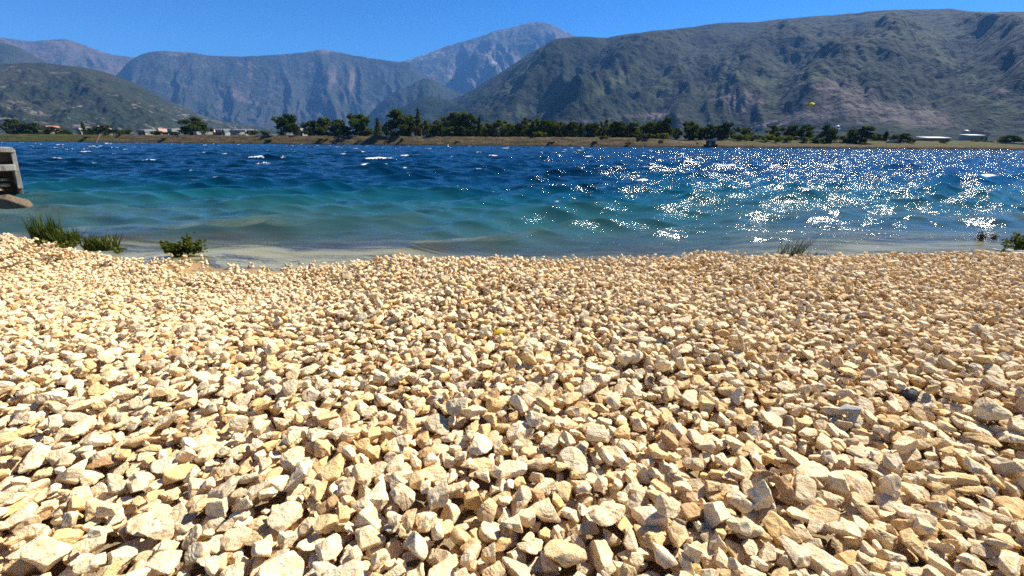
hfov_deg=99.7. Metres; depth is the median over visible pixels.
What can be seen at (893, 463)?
stone
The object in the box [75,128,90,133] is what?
house
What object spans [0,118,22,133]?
broadleaf tree
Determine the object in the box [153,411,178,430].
stone
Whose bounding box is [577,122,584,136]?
conifer tree
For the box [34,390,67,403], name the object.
stone
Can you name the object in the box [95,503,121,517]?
stone
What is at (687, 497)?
stone
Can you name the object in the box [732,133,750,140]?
shrub
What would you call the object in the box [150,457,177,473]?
stone
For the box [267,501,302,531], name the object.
stone
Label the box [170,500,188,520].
stone
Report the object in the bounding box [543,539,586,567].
stone
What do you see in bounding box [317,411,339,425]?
stone
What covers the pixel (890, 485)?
stone
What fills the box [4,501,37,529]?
stone
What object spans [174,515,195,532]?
stone
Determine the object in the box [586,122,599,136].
broadleaf tree
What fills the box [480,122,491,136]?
broadleaf tree
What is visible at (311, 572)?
stone
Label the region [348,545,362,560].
stone
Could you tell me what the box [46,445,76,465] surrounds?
stone
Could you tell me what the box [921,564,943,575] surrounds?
stone
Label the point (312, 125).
broadleaf tree
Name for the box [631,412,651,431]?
stone
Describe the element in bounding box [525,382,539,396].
stone
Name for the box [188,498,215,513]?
stone
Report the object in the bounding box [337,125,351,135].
broadleaf tree
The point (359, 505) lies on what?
stone
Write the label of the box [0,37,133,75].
mountain
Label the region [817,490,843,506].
stone
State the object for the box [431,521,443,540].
stone
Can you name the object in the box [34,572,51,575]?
stone
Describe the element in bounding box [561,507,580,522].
stone
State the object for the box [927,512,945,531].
stone
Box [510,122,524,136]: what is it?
broadleaf tree
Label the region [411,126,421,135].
shrub
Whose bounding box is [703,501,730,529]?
stone
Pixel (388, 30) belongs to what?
sky
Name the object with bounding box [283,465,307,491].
stone
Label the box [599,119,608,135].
broadleaf tree
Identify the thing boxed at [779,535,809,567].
stone
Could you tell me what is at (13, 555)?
stone
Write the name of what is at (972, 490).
stone
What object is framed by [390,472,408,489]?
stone
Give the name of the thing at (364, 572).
stone
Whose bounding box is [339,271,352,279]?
rock
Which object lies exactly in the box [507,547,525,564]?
stone
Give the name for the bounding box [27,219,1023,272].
lake bed
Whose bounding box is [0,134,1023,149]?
bank
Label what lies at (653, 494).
stone
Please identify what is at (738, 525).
stone
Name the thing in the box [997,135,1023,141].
broadleaf tree
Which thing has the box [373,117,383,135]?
conifer tree
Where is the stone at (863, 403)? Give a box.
[853,396,874,415]
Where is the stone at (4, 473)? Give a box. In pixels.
[0,469,8,479]
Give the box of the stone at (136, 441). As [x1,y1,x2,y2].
[120,434,149,447]
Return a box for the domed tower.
[961,130,969,135]
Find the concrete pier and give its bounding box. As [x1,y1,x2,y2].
[0,147,27,233]
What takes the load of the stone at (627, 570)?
on the gravel
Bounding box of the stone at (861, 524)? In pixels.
[852,515,868,538]
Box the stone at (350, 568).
[323,559,359,575]
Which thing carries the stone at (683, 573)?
on the gravel
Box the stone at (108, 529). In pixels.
[80,524,112,539]
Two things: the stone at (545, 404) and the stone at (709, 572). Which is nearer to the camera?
the stone at (709, 572)
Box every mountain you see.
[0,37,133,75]
[0,42,51,63]
[116,50,429,135]
[402,22,576,93]
[412,9,1023,140]
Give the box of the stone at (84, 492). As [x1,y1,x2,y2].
[66,486,92,505]
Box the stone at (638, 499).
[624,492,648,508]
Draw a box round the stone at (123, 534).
[118,523,147,541]
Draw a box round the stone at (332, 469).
[320,453,343,481]
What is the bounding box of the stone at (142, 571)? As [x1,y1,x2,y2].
[120,567,150,575]
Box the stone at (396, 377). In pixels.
[388,371,407,385]
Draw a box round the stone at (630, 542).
[623,528,638,550]
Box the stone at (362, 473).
[351,463,372,485]
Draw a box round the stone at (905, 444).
[893,435,918,453]
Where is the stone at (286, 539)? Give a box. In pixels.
[277,531,296,549]
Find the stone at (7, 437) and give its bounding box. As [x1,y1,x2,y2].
[0,432,18,445]
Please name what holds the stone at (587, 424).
on the gravel
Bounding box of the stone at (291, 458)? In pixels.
[280,446,304,470]
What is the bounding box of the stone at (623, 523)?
[615,515,634,533]
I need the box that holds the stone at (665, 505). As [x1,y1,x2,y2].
[654,492,678,517]
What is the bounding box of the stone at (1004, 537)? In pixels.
[987,533,1022,548]
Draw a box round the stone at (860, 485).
[832,470,872,502]
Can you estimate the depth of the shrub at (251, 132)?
194.83 m
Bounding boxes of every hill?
[0,63,325,135]
[352,78,462,135]
[367,96,458,135]
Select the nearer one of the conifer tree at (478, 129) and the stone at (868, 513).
the stone at (868, 513)
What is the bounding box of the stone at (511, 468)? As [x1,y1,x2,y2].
[498,460,527,478]
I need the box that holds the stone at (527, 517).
[518,508,534,527]
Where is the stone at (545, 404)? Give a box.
[536,396,553,412]
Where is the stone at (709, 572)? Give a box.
[702,568,718,575]
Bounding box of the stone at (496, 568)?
[482,561,506,575]
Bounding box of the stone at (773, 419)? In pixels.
[760,411,781,431]
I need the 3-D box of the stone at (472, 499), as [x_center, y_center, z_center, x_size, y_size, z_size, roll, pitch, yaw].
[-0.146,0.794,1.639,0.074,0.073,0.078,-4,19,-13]
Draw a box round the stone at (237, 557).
[230,552,252,575]
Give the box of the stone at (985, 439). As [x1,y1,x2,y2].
[962,432,1001,446]
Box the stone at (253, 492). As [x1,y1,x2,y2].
[247,480,270,500]
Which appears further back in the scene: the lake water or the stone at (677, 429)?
the lake water
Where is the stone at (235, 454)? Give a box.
[227,444,250,459]
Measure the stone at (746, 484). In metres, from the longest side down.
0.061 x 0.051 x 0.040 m
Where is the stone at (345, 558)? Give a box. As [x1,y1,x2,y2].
[340,544,352,564]
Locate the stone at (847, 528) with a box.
[824,520,861,536]
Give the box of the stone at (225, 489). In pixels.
[208,478,238,498]
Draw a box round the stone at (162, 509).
[140,503,172,536]
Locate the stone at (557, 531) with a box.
[551,524,564,539]
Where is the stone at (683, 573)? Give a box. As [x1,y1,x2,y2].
[679,571,692,575]
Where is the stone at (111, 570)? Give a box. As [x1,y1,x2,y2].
[96,561,123,575]
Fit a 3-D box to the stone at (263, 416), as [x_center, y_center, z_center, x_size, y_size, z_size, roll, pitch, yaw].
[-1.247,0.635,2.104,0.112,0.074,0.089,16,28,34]
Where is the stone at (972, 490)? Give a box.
[951,485,984,495]
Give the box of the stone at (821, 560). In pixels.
[802,543,850,575]
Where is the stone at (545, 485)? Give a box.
[534,478,554,493]
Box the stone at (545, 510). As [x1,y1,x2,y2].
[529,498,560,522]
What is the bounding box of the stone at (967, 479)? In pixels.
[935,472,979,485]
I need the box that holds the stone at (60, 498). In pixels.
[33,487,73,514]
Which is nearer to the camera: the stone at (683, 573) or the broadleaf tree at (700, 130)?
the stone at (683, 573)
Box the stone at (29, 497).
[22,486,49,505]
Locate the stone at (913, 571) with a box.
[903,567,922,575]
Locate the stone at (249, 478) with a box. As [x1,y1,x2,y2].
[238,472,258,483]
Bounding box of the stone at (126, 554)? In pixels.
[106,544,137,574]
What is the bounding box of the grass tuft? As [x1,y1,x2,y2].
[774,234,820,260]
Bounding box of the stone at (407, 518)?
[401,508,416,530]
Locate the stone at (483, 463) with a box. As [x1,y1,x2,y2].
[469,457,493,478]
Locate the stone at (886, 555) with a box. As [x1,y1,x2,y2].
[876,549,906,561]
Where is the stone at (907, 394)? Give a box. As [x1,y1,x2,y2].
[898,388,917,400]
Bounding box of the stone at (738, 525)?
[726,516,751,535]
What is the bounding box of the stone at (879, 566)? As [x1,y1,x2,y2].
[863,556,888,573]
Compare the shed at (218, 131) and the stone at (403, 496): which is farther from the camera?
the shed at (218, 131)
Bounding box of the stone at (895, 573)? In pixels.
[884,571,905,575]
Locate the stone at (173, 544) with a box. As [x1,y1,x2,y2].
[151,539,179,554]
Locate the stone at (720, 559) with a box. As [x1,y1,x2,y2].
[713,547,729,569]
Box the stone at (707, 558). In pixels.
[700,542,719,569]
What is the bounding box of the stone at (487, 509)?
[477,498,497,521]
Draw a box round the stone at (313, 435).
[307,428,329,441]
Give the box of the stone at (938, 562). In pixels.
[922,547,956,575]
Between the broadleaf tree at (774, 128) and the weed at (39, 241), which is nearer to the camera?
the weed at (39, 241)
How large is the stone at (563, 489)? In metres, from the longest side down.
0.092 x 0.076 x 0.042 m
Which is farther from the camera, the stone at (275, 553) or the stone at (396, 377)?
the stone at (396, 377)
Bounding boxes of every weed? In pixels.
[33,238,50,244]
[54,240,79,248]
[109,246,127,253]
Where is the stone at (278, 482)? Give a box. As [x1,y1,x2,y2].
[267,475,288,491]
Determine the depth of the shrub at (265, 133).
193.06 m
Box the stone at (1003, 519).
[978,506,1011,524]
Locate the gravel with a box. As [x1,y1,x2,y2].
[0,233,1023,575]
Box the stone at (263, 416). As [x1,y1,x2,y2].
[248,414,268,423]
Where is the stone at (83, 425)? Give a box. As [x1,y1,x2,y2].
[64,415,94,435]
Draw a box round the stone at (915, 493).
[901,482,929,503]
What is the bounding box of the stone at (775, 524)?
[759,510,802,546]
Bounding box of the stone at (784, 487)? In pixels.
[772,475,793,496]
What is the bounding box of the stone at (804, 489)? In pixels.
[789,475,815,505]
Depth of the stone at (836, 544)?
1.44 m
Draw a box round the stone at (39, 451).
[22,442,50,464]
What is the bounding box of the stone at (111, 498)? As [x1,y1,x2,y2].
[99,494,117,503]
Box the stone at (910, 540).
[899,528,927,560]
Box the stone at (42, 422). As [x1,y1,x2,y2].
[36,418,62,428]
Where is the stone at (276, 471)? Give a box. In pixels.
[258,467,282,483]
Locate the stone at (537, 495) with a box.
[530,488,544,503]
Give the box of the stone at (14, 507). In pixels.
[0,500,25,519]
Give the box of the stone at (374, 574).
[370,572,382,575]
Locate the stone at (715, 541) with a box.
[709,533,727,553]
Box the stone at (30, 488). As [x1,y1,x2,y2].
[18,478,49,496]
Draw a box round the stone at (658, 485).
[650,479,674,496]
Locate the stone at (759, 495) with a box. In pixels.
[747,479,773,510]
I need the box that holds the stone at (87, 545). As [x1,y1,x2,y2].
[69,533,106,560]
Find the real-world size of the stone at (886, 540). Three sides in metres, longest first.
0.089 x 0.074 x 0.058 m
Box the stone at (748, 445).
[743,440,763,454]
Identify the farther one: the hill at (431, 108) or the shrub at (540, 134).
the hill at (431, 108)
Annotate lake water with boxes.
[0,142,1023,267]
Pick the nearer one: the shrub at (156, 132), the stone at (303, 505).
the stone at (303, 505)
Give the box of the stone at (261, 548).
[251,539,271,556]
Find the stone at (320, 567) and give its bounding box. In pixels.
[312,561,336,575]
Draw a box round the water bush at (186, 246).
[159,231,207,255]
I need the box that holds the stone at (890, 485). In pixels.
[879,474,901,497]
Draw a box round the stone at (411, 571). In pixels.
[406,567,417,575]
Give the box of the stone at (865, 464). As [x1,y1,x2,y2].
[854,455,877,470]
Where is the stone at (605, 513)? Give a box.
[588,501,624,525]
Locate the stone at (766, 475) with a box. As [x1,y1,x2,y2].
[752,469,777,482]
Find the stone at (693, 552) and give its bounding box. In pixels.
[683,543,701,563]
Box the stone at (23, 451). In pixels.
[13,444,32,457]
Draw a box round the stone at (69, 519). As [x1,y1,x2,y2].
[60,511,78,528]
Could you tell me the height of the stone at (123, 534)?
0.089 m
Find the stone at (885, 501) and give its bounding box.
[873,493,903,512]
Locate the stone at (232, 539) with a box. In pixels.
[220,526,251,550]
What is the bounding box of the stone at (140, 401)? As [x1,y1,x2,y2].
[128,395,153,408]
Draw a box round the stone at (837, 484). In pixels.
[826,472,849,498]
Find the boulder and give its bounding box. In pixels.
[0,194,32,208]
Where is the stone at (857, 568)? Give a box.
[849,562,872,575]
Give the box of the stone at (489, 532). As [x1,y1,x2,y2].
[478,521,502,542]
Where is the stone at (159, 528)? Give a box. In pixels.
[138,515,174,540]
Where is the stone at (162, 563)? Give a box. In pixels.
[144,550,181,575]
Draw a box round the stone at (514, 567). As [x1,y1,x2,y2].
[502,557,530,575]
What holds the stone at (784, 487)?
on the gravel
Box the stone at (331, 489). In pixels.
[327,482,355,500]
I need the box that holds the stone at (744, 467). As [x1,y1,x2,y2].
[736,456,755,480]
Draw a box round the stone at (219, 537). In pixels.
[210,534,224,556]
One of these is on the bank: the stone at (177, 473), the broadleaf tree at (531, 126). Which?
the broadleaf tree at (531, 126)
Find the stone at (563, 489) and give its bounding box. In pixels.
[556,481,571,502]
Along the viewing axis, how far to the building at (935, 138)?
170.83 m
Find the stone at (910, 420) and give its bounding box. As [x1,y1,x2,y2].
[900,414,919,425]
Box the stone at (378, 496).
[366,480,388,512]
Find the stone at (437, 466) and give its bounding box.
[424,465,445,472]
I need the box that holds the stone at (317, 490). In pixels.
[310,481,327,501]
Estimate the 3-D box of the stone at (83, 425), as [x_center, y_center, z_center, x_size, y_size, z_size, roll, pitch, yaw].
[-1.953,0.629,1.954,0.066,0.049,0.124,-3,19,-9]
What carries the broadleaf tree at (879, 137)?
on the bank
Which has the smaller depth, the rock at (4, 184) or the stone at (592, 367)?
the stone at (592, 367)
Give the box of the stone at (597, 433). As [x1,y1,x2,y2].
[586,425,609,440]
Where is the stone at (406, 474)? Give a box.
[385,469,413,485]
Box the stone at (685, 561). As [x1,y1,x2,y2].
[678,551,694,575]
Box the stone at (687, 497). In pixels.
[679,492,703,521]
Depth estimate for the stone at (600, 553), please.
1.42 m
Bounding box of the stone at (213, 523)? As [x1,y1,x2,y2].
[201,515,226,530]
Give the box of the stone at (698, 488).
[687,479,705,497]
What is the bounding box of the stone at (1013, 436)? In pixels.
[994,430,1023,443]
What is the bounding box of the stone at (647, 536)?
[634,524,665,549]
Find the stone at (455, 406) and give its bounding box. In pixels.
[445,397,467,415]
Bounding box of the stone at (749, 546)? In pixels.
[741,539,757,554]
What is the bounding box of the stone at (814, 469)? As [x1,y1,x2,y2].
[794,461,829,481]
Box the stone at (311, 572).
[305,568,316,575]
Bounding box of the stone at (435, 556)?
[426,548,451,565]
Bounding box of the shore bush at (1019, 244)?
[1001,232,1023,249]
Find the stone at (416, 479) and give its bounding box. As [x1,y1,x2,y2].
[409,469,425,489]
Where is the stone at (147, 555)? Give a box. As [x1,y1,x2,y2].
[135,550,153,562]
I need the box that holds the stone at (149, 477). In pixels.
[129,472,154,482]
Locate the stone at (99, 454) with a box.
[90,447,115,461]
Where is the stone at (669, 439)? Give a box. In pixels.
[660,430,678,449]
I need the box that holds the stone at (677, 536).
[667,526,685,547]
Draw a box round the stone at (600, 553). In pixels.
[589,539,611,574]
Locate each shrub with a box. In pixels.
[63,129,73,134]
[107,129,123,134]
[121,129,131,134]
[150,130,161,134]
[161,131,182,134]
[245,130,259,134]
[260,131,269,135]
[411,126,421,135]
[533,131,547,136]
[632,134,655,137]
[656,133,670,138]
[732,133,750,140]
[745,134,759,140]
[758,134,774,140]
[777,135,798,141]
[799,137,819,141]
[832,135,849,141]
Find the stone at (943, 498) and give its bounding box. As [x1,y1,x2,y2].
[930,495,948,503]
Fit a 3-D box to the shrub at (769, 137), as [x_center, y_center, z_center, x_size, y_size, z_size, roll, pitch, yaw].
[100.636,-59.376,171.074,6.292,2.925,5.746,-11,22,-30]
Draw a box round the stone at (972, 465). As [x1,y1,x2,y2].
[963,456,991,474]
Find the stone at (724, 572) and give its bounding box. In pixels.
[716,568,741,575]
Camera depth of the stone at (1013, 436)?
1.96 m
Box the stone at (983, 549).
[967,538,1000,557]
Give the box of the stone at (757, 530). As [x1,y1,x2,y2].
[736,516,763,538]
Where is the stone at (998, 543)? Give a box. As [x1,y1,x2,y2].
[982,538,1013,549]
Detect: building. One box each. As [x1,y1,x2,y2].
[915,137,951,140]
[958,134,986,140]
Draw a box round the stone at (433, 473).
[425,466,445,481]
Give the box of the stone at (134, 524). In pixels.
[125,512,154,536]
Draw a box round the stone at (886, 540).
[867,523,897,551]
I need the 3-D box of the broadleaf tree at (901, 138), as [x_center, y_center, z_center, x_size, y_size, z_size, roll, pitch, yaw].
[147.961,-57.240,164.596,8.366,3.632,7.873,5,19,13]
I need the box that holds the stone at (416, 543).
[404,531,427,559]
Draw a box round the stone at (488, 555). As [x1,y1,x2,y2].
[481,542,495,563]
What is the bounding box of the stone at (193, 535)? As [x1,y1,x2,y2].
[181,524,201,549]
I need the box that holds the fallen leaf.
[492,329,512,335]
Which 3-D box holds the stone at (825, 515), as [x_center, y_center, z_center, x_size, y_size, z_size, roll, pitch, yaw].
[1.110,0.817,1.570,0.093,0.073,0.122,-11,28,-17]
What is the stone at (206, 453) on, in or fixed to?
on the gravel
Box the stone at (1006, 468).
[987,457,1023,479]
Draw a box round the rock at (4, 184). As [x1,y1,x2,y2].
[0,183,10,186]
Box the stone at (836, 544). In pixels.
[831,535,842,552]
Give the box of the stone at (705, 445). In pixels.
[696,439,714,452]
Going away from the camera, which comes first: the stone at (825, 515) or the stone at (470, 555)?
the stone at (470, 555)
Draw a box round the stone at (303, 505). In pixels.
[287,501,306,513]
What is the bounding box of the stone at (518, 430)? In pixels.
[506,421,533,443]
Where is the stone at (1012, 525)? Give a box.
[1008,518,1023,532]
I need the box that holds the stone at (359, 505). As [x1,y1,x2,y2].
[351,496,373,512]
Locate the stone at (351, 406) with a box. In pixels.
[339,399,362,416]
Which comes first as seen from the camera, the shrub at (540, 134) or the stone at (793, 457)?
the stone at (793, 457)
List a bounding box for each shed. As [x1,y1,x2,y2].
[136,129,155,134]
[167,128,179,134]
[215,129,229,134]
[229,129,253,135]
[1002,141,1023,144]
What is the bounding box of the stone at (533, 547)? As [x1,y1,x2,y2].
[516,541,541,554]
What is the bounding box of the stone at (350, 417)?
[340,411,360,426]
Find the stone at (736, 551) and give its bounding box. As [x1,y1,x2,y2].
[725,539,748,565]
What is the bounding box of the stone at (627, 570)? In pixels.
[619,563,636,575]
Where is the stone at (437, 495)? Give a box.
[427,480,448,509]
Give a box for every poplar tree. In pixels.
[80,122,86,134]
[415,107,421,135]
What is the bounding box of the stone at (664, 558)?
[653,542,677,568]
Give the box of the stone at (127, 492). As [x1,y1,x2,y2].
[125,470,149,494]
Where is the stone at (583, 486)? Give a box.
[575,480,591,492]
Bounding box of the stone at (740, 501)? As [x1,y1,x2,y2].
[726,488,754,512]
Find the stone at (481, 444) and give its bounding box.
[469,432,491,454]
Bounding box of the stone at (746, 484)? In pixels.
[740,479,752,494]
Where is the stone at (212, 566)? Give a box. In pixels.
[205,555,219,575]
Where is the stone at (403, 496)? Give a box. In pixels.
[390,483,414,510]
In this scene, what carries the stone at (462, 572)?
on the gravel
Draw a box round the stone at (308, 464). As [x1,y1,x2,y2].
[295,460,313,479]
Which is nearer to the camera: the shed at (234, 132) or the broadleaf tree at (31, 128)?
the broadleaf tree at (31, 128)
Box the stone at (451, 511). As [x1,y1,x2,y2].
[440,502,459,524]
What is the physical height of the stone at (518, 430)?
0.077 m
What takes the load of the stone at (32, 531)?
on the gravel
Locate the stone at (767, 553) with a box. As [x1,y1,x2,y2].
[759,542,776,561]
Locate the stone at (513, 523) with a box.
[500,514,522,532]
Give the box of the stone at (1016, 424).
[1007,418,1023,433]
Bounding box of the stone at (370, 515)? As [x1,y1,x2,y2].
[354,505,387,533]
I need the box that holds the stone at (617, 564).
[612,560,622,575]
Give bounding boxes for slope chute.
[193,134,204,142]
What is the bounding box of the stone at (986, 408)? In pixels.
[972,397,1012,419]
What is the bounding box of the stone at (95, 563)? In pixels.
[72,552,106,574]
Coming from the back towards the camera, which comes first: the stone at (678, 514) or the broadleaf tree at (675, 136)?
the broadleaf tree at (675, 136)
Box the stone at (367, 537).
[354,525,383,551]
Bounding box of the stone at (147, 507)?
[139,499,162,511]
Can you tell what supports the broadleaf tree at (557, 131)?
on the bank
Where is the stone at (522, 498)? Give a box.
[511,485,531,516]
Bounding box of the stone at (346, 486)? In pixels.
[336,477,356,496]
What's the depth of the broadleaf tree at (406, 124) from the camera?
182.73 m
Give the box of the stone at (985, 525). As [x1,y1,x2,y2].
[962,510,992,533]
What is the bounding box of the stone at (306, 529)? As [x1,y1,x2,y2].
[299,517,316,537]
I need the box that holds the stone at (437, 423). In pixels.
[425,414,448,434]
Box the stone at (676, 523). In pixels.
[668,519,688,547]
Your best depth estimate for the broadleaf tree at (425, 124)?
188.04 m
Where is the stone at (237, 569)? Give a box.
[220,562,247,575]
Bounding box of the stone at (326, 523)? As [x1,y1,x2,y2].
[314,514,338,533]
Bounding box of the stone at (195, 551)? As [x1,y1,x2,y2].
[184,542,210,565]
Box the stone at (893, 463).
[883,452,903,473]
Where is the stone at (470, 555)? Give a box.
[460,543,480,568]
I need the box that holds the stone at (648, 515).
[631,505,668,530]
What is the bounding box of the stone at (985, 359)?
[971,355,994,364]
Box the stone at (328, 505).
[316,494,338,515]
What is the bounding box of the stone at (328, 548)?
[315,536,342,561]
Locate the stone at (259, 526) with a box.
[248,519,268,533]
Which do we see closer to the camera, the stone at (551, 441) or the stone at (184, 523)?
the stone at (184, 523)
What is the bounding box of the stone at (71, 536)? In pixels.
[52,528,84,544]
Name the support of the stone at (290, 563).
on the gravel
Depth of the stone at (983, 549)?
1.47 m
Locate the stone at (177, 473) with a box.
[163,464,198,485]
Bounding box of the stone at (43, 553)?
[19,535,70,572]
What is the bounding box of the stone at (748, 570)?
[742,565,765,575]
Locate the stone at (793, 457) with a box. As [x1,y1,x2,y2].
[779,445,808,466]
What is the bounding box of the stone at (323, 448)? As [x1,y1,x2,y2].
[314,439,332,457]
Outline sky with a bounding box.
[0,0,1023,61]
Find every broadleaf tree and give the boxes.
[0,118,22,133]
[16,122,44,133]
[43,126,66,133]
[86,128,96,134]
[91,125,115,134]
[175,117,208,134]
[271,113,300,135]
[299,120,322,135]
[314,117,334,135]
[324,119,345,135]
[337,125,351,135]
[341,113,375,135]
[381,108,419,136]
[421,120,431,135]
[430,124,446,136]
[440,111,463,136]
[445,126,454,136]
[455,126,472,136]
[456,113,477,136]
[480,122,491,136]
[481,124,498,136]
[487,124,498,136]
[492,119,511,136]
[500,126,514,136]
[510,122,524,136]
[521,117,534,136]
[531,118,541,136]
[539,119,555,136]
[550,122,567,136]
[561,121,578,136]
[583,123,595,137]
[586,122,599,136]
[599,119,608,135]
[604,121,628,137]
[620,122,639,137]
[641,121,656,138]
[656,116,674,138]
[672,127,680,138]
[678,121,699,139]
[694,126,709,139]
[702,124,720,138]
[715,122,734,139]
[730,126,741,138]
[740,127,754,139]
[765,125,792,139]
[783,125,799,139]
[796,124,814,137]
[816,124,839,141]
[845,126,877,142]
[871,133,881,140]
[888,133,915,142]
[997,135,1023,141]
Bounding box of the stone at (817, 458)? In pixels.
[808,453,827,464]
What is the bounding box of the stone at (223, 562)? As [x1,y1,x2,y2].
[214,552,226,575]
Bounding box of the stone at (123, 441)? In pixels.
[113,432,138,450]
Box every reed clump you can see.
[19,210,72,242]
[48,224,87,244]
[73,229,124,251]
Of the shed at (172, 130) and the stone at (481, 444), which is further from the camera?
the shed at (172, 130)
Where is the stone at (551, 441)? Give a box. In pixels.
[542,433,559,449]
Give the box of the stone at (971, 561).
[956,553,986,571]
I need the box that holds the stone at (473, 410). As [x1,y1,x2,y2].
[460,405,487,416]
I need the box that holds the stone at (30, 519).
[12,514,40,535]
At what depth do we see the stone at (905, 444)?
1.91 m
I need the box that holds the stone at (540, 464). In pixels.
[526,457,551,470]
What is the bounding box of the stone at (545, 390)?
[532,383,552,398]
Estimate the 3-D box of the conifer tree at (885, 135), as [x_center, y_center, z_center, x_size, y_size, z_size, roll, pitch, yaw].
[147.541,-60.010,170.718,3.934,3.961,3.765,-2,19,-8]
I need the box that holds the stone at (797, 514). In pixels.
[786,507,809,522]
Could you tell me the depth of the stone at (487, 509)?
1.55 m
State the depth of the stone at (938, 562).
1.42 m
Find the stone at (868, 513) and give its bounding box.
[850,492,878,521]
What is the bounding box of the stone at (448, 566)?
[428,554,458,575]
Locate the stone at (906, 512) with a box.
[891,503,936,527]
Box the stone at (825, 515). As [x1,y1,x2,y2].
[795,505,839,534]
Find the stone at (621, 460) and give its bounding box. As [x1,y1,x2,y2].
[613,446,629,468]
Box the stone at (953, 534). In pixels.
[941,530,971,547]
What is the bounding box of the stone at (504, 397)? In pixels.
[498,395,520,405]
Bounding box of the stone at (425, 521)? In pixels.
[416,511,436,532]
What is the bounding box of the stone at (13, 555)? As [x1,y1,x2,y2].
[5,542,28,559]
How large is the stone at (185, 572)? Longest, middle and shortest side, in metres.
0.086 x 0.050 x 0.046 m
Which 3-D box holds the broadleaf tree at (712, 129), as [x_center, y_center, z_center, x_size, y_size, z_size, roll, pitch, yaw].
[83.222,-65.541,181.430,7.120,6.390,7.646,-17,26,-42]
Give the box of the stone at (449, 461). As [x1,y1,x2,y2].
[442,450,455,468]
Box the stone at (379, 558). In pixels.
[370,550,387,569]
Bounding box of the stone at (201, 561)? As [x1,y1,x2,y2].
[196,557,209,566]
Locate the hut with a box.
[706,139,717,145]
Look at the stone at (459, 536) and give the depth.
1.44 m
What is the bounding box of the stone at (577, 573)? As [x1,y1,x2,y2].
[573,571,585,575]
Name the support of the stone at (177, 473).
on the gravel
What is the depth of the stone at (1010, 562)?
1.38 m
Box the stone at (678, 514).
[669,496,686,520]
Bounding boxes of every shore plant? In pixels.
[974,231,986,240]
[990,234,1001,239]
[1001,239,1010,251]
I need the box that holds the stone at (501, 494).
[491,491,511,505]
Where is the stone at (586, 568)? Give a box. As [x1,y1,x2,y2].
[576,562,593,575]
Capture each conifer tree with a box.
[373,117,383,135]
[475,117,483,136]
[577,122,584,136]
[881,131,888,140]
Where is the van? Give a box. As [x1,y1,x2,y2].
[284,132,292,135]
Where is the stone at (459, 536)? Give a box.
[450,525,470,546]
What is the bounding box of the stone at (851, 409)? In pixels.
[836,404,861,414]
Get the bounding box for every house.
[41,126,59,133]
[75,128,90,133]
[155,128,166,134]
[294,128,307,135]
[969,130,982,133]
[973,132,989,140]
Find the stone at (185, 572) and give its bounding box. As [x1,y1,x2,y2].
[177,569,189,575]
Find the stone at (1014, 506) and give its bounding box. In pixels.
[994,496,1023,519]
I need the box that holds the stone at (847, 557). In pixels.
[834,550,862,565]
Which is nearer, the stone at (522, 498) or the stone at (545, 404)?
the stone at (522, 498)
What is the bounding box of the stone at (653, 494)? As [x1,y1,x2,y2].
[647,489,661,503]
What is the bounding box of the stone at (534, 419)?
[526,411,546,426]
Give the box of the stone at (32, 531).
[16,524,45,538]
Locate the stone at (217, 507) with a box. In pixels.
[205,497,227,517]
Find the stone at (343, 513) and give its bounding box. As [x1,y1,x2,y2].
[336,500,349,522]
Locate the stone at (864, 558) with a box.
[857,552,875,563]
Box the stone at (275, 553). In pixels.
[269,549,289,558]
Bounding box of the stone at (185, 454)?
[175,446,197,463]
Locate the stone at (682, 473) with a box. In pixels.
[668,469,693,478]
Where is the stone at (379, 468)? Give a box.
[371,461,387,481]
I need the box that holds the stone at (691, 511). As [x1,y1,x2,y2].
[680,502,702,522]
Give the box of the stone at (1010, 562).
[998,549,1021,575]
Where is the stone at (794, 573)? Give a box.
[789,570,801,575]
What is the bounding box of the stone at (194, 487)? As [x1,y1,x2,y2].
[188,477,214,497]
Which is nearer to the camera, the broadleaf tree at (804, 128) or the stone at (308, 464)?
the stone at (308, 464)
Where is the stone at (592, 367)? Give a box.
[585,362,600,371]
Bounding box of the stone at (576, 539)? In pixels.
[570,533,585,550]
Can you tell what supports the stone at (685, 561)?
on the gravel
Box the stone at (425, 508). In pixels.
[413,505,432,526]
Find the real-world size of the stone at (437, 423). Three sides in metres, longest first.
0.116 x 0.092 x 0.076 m
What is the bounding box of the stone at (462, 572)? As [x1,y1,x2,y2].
[452,568,470,575]
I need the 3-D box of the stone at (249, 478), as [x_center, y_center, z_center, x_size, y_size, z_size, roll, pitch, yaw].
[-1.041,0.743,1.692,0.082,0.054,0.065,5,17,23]
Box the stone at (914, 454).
[890,449,920,463]
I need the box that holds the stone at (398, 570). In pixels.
[383,564,405,575]
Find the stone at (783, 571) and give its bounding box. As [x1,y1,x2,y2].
[771,566,788,575]
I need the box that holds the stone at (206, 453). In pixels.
[194,445,214,465]
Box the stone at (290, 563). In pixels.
[256,550,304,575]
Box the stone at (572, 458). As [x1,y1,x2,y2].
[557,446,587,474]
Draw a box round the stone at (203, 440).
[194,434,219,451]
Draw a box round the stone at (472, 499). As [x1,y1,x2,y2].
[463,488,482,509]
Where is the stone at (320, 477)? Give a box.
[318,467,343,478]
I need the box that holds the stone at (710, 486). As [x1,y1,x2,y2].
[704,480,724,491]
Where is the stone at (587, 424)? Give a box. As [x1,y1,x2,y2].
[582,422,598,441]
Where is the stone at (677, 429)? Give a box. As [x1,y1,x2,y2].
[669,422,685,439]
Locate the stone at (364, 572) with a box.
[356,570,372,575]
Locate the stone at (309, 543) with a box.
[295,534,324,550]
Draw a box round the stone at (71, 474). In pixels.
[55,459,87,483]

